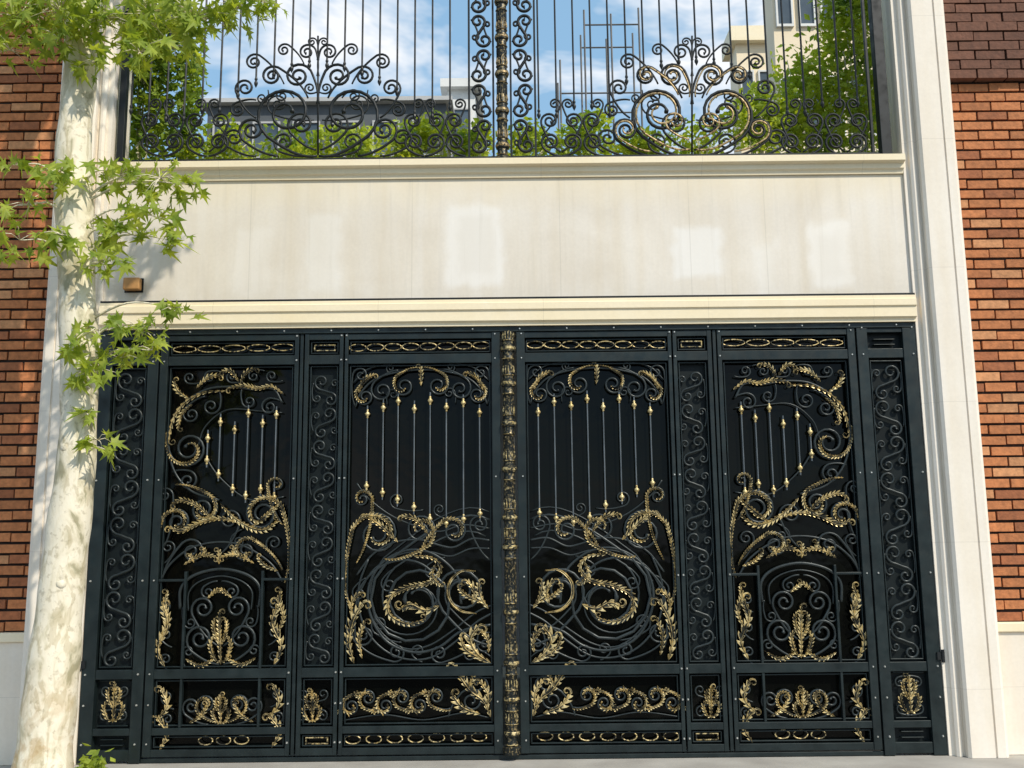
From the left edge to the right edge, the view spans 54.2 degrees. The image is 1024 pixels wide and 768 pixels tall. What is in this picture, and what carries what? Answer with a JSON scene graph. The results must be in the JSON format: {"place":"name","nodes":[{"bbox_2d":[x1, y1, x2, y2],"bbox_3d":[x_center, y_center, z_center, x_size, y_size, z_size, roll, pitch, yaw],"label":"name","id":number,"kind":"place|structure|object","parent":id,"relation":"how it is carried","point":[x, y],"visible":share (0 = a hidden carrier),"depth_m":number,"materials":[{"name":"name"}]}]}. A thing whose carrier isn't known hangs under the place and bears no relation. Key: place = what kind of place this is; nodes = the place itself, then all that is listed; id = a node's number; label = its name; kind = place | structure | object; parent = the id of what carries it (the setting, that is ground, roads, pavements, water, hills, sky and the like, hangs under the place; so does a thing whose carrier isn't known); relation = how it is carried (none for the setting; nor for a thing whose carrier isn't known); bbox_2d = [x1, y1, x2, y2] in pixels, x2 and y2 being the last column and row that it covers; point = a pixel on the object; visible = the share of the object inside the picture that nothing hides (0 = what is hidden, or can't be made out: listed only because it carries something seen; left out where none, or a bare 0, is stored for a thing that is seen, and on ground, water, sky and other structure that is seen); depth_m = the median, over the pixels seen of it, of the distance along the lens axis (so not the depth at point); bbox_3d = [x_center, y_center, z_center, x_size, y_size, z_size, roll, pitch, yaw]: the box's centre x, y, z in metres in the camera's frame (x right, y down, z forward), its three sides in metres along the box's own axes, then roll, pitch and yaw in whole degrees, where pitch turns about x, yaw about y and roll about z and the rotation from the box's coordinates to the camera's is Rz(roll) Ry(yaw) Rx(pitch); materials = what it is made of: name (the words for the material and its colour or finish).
{"place":"outdoors","nodes":[
{"label":"outdoors","id":0,"kind":"place"},
{"bbox_2d":[203,96,455,158],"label":"grey building","id":1,"kind":"structure","parent":0,"point":[340,103],"depth_m":29.68,"materials":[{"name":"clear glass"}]},
{"bbox_2d":[212,122,240,158],"bbox_3d":[-8.447,-7.198,29.546,0.808,1.130,0.079,-1,-9,0],"label":"window","id":2,"kind":"structure","parent":1,"relation":"in","point":[214,129],"depth_m":29.59,"materials":[{"name":"white glass"}]},
{"bbox_2d":[252,121,280,158],"bbox_3d":[-7.267,-7.210,29.546,0.808,1.130,0.079,-1,-9,0],"label":"window","id":3,"kind":"structure","parent":1,"relation":"in","point":[269,123],"depth_m":29.58,"materials":[{"name":"grey glass"}]},
{"bbox_2d":[292,121,319,153],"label":"window","id":4,"kind":"structure","parent":1,"relation":"in","point":[314,123],"depth_m":29.59,"materials":[{"name":"grey glass"}]},
{"bbox_2d":[332,120,359,157],"bbox_3d":[-4.905,-7.235,29.546,0.808,1.130,0.079,-1,-9,0],"label":"window","id":5,"kind":"structure","parent":1,"relation":"in","point":[344,123],"depth_m":29.60,"materials":[{"name":"white glass"}]},
{"bbox_2d":[372,120,399,155],"bbox_3d":[-3.724,-7.247,29.546,0.808,1.130,0.079,-1,-9,0],"label":"window","id":6,"kind":"structure","parent":1,"relation":"in","point":[373,121],"depth_m":29.58,"materials":[{"name":"grey glass"}]},
{"bbox_2d":[412,120,439,154],"bbox_3d":[-2.544,-7.260,29.546,0.808,1.130,0.079,-1,-9,0],"label":"window","id":7,"kind":"structure","parent":1,"relation":"in","point":[412,120],"depth_m":29.51,"materials":[{"name":"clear glass"}]},
{"bbox_2d":[130,0,763,159],"label":"sky","id":8,"kind":"structure","parent":0,"point":[459,8],"materials":[{"name":"blue"}]},
{"bbox_2d":[0,745,1023,767],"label":"pavement","id":9,"kind":"structure","parent":0,"point":[914,760],"depth_m":7.80,"materials":[{"name":"concrete"}]},
{"bbox_2d":[0,0,64,765],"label":"brick wall","id":10,"kind":"structure","parent":9,"relation":"on","point":[29,106],"depth_m":8.54,"materials":[{"name":"orange brick"}]},
{"bbox_2d":[75,743,115,767],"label":"weed tuft","id":11,"kind":"object","parent":9,"relation":"on","point":[92,762],"visible":0.98,"depth_m":7.68,"materials":[{"name":"green plant"}]},
{"bbox_2d":[0,0,287,767],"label":"plane tree","id":12,"kind":"object","parent":9,"relation":"on","point":[48,712],"visible":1,"depth_m":7.28,"materials":[{"name":"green plant"}]},
{"bbox_2d":[18,0,1008,764],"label":"stone gatehouse","id":13,"kind":"object","parent":9,"relation":"on","point":[620,240],"visible":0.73,"depth_m":8.62,"materials":[{"name":"beige stone"}]},
{"bbox_2d":[123,277,143,292],"bbox_3d":[-3.244,-0.852,8.549,0.160,0.125,0.079,-1,-9,0],"label":"wall sensor","id":14,"kind":"object","parent":13,"relation":"attached to","point":[134,285],"depth_m":8.52,"materials":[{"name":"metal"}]},
{"bbox_2d":[116,0,891,161],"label":"balcony railing","id":15,"kind":"object","parent":13,"relation":"on","point":[501,38],"visible":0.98,"depth_m":8.91,"materials":[{"name":"metal"}]},
{"bbox_2d":[76,322,947,763],"bbox_3d":[-0.017,1.252,8.253,6.978,3.518,0.116,-1,-9,0],"label":"iron gateway","id":16,"kind":"object","parent":13,"relation":"attached to","point":[910,656],"visible":0.98,"depth_m":8.22,"materials":[{"name":"black paint"}]},
{"bbox_2d":[142,332,502,757],"bbox_3d":[-1.524,1.269,8.265,2.875,3.427,0.102,-1,-9,0],"label":"gate leaf","id":17,"kind":"object","parent":16,"relation":"attached to","point":[326,567],"visible":1,"depth_m":8.26,"materials":[{"name":"black metal"}]},
{"bbox_2d":[501,328,882,755],"bbox_3d":[1.420,1.232,8.234,3.015,3.430,0.165,-1,-9,0],"label":"gate leaf","id":18,"kind":"object","parent":16,"relation":"attached to","point":[694,565],"visible":1,"depth_m":8.26,"materials":[{"name":"black metal"}]},
{"bbox_2d":[943,0,1023,754],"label":"brick wall","id":19,"kind":"structure","parent":9,"relation":"on","point":[985,44],"depth_m":8.64,"materials":[{"name":"orange brick"}]},
{"bbox_2d":[503,667,520,744],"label":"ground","id":20,"kind":"structure","parent":0,"point":[518,706],"depth_m":11.49,"materials":[{"name":"metal"}]},
{"bbox_2d":[440,78,483,156],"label":"pale building","id":21,"kind":"structure","parent":20,"relation":"on","point":[459,87],"depth_m":31.82,"materials":[{"name":"white concrete"}]},
{"bbox_2d":[451,108,470,156],"bbox_3d":[-1.614,-7.876,31.674,0.637,1.830,0.079,-1,-9,0],"label":"window","id":22,"kind":"structure","parent":21,"relation":"in","point":[457,110],"depth_m":31.78,"materials":[{"name":"grey glass"}]},
{"bbox_2d":[557,8,642,154],"bbox_3d":[2.170,-1.747,23.558,1.958,14.657,1.250,-1,-9,0],"label":"scaffold","id":23,"kind":"object","parent":20,"relation":"on","point":[584,48],"visible":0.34,"depth_m":24.06,"materials":[{"name":"metal"}]},
{"bbox_2d":[721,25,770,153],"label":"cream building","id":24,"kind":"structure","parent":0,"point":[739,42],"depth_m":32.06,"materials":[{"name":"beige paint"}]},
{"bbox_2d":[740,70,755,109],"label":"window","id":25,"kind":"structure","parent":24,"relation":"in","point":[745,88],"depth_m":31.95,"materials":[{"name":"grey glass"}]},
{"bbox_2d":[758,70,768,98],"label":"window","id":26,"kind":"structure","parent":24,"relation":"in","point":[762,75],"depth_m":31.97,"materials":[{"name":"grey glass"}]},
{"bbox_2d":[764,0,877,152],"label":"cream building","id":27,"kind":"structure","parent":0,"point":[773,22],"depth_m":25.82,"materials":[{"name":"beige paint"}]},
{"bbox_2d":[775,0,793,27],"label":"window","id":28,"kind":"structure","parent":27,"relation":"in","point":[787,5],"depth_m":25.85,"materials":[{"name":"grey glass"}]},
{"bbox_2d":[797,0,815,26],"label":"window","id":29,"kind":"structure","parent":27,"relation":"in","point":[805,8],"depth_m":25.86,"materials":[{"name":"grey glass"}]},
{"bbox_2d":[819,0,837,22],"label":"window","id":30,"kind":"structure","parent":27,"relation":"in","point":[823,5],"depth_m":25.87,"materials":[{"name":"white glass"}]},
{"bbox_2d":[824,75,846,134],"bbox_3d":[8.226,-7.070,25.442,0.447,1.630,0.079,-1,-9,0],"label":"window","id":31,"kind":"structure","parent":27,"relation":"in","point":[830,75],"depth_m":25.41,"materials":[{"name":"white glass"}]},
{"bbox_2d":[850,80,868,136],"bbox_3d":[8.804,-7.076,25.442,0.447,1.630,0.079,-1,-9,0],"label":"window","id":32,"kind":"structure","parent":27,"relation":"in","point":[853,80],"depth_m":25.50,"materials":[{"name":"glass"}]},
{"bbox_3d":[-0.019,-1.854,9.500,6.600,0.238,0.580,-1,-9,0],"label":"planter trough","id":33,"kind":"object","parent":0,"visible":0},
{"bbox_2d":[129,0,203,159],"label":"climbing plant","id":34,"kind":"object","parent":33,"relation":"in","point":[137,151],"visible":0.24,"depth_m":9.51,"materials":[{"name":"green plant"}]},
{"bbox_2d":[158,37,212,159],"bbox_3d":[-3.123,-2.671,9.665,0.481,1.739,0.636,-1,-9,0],"label":"climbing plant","id":35,"kind":"object","parent":33,"relation":"in","point":[193,92],"visible":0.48,"depth_m":9.57,"materials":[{"name":"green plant"}]},
{"bbox_2d":[183,112,252,158],"bbox_3d":[-2.817,-2.184,9.564,0.588,0.709,0.639,7,-12,-39],"label":"terrace shrub","id":36,"kind":"object","parent":33,"relation":"in","point":[207,146],"visible":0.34,"depth_m":9.48,"materials":[{"name":"green plant"}]},
{"bbox_2d":[239,118,324,158],"bbox_3d":[-2.196,-2.223,9.571,0.924,0.724,0.614,-1,-9,0],"label":"terrace shrub","id":37,"kind":"object","parent":33,"relation":"in","point":[296,146],"visible":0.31,"depth_m":9.54,"materials":[{"name":"green plant"}]},
{"bbox_2d":[307,121,390,157],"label":"terrace shrub","id":38,"kind":"object","parent":33,"relation":"on","point":[363,130],"visible":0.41,"depth_m":9.49,"materials":[{"name":"green plant"}]},
{"bbox_2d":[353,118,436,156],"bbox_3d":[-1.071,-2.245,9.511,0.661,0.753,0.718,-7,-11,33],"label":"terrace shrub","id":39,"kind":"object","parent":33,"relation":"in","point":[392,145],"visible":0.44,"depth_m":9.41,"materials":[{"name":"green plant"}]},
{"bbox_2d":[398,108,474,156],"bbox_3d":[-0.709,-2.253,9.568,0.724,0.818,0.657,-5,-10,23],"label":"terrace shrub","id":40,"kind":"object","parent":33,"relation":"in","point":[424,129],"visible":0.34,"depth_m":9.48,"materials":[{"name":"green plant"}]},
{"bbox_2d":[448,118,496,156],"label":"terrace shrub","id":41,"kind":"object","parent":33,"relation":"on","point":[464,132],"visible":0.42,"depth_m":9.46,"materials":[{"name":"green plant"}]},
{"bbox_2d":[496,116,558,155],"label":"terrace shrub","id":42,"kind":"object","parent":33,"relation":"in","point":[517,151],"visible":0.3,"depth_m":9.45,"materials":[{"name":"green plant"}]},
{"bbox_2d":[548,103,620,155],"bbox_3d":[0.714,-2.273,9.518,0.761,0.800,0.630,-1,-9,0],"label":"terrace shrub","id":43,"kind":"object","parent":33,"relation":"in","point":[582,131],"visible":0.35,"depth_m":9.49,"materials":[{"name":"green plant"}]},
{"bbox_2d":[603,125,671,154],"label":"terrace shrub","id":44,"kind":"object","parent":33,"relation":"in","point":[638,141],"visible":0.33,"depth_m":9.39,"materials":[{"name":"green plant"}]},
{"bbox_2d":[664,114,727,153],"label":"terrace shrub","id":45,"kind":"object","parent":33,"relation":"in","point":[687,143],"visible":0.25,"depth_m":9.52,"materials":[{"name":"green plant"}]},
{"bbox_2d":[718,81,799,152],"bbox_3d":[2.353,-2.424,9.574,0.757,0.964,0.638,8,-12,-41],"label":"terrace shrub","id":46,"kind":"object","parent":33,"relation":"on","point":[748,139],"visible":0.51,"depth_m":9.49,"materials":[{"name":"green plant"}]},
{"bbox_2d":[751,32,855,152],"bbox_3d":[2.843,-2.636,9.686,1.004,1.563,0.725,-1,-9,0],"label":"climbing plant","id":47,"kind":"object","parent":33,"relation":"in","point":[795,90],"visible":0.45,"depth_m":9.61,"materials":[{"name":"green plant"}]},
{"bbox_2d":[804,0,877,152],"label":"climbing plant","id":48,"kind":"object","parent":33,"relation":"in","point":[842,18],"visible":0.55,"depth_m":9.65,"materials":[{"name":"green plant"}]}
]}

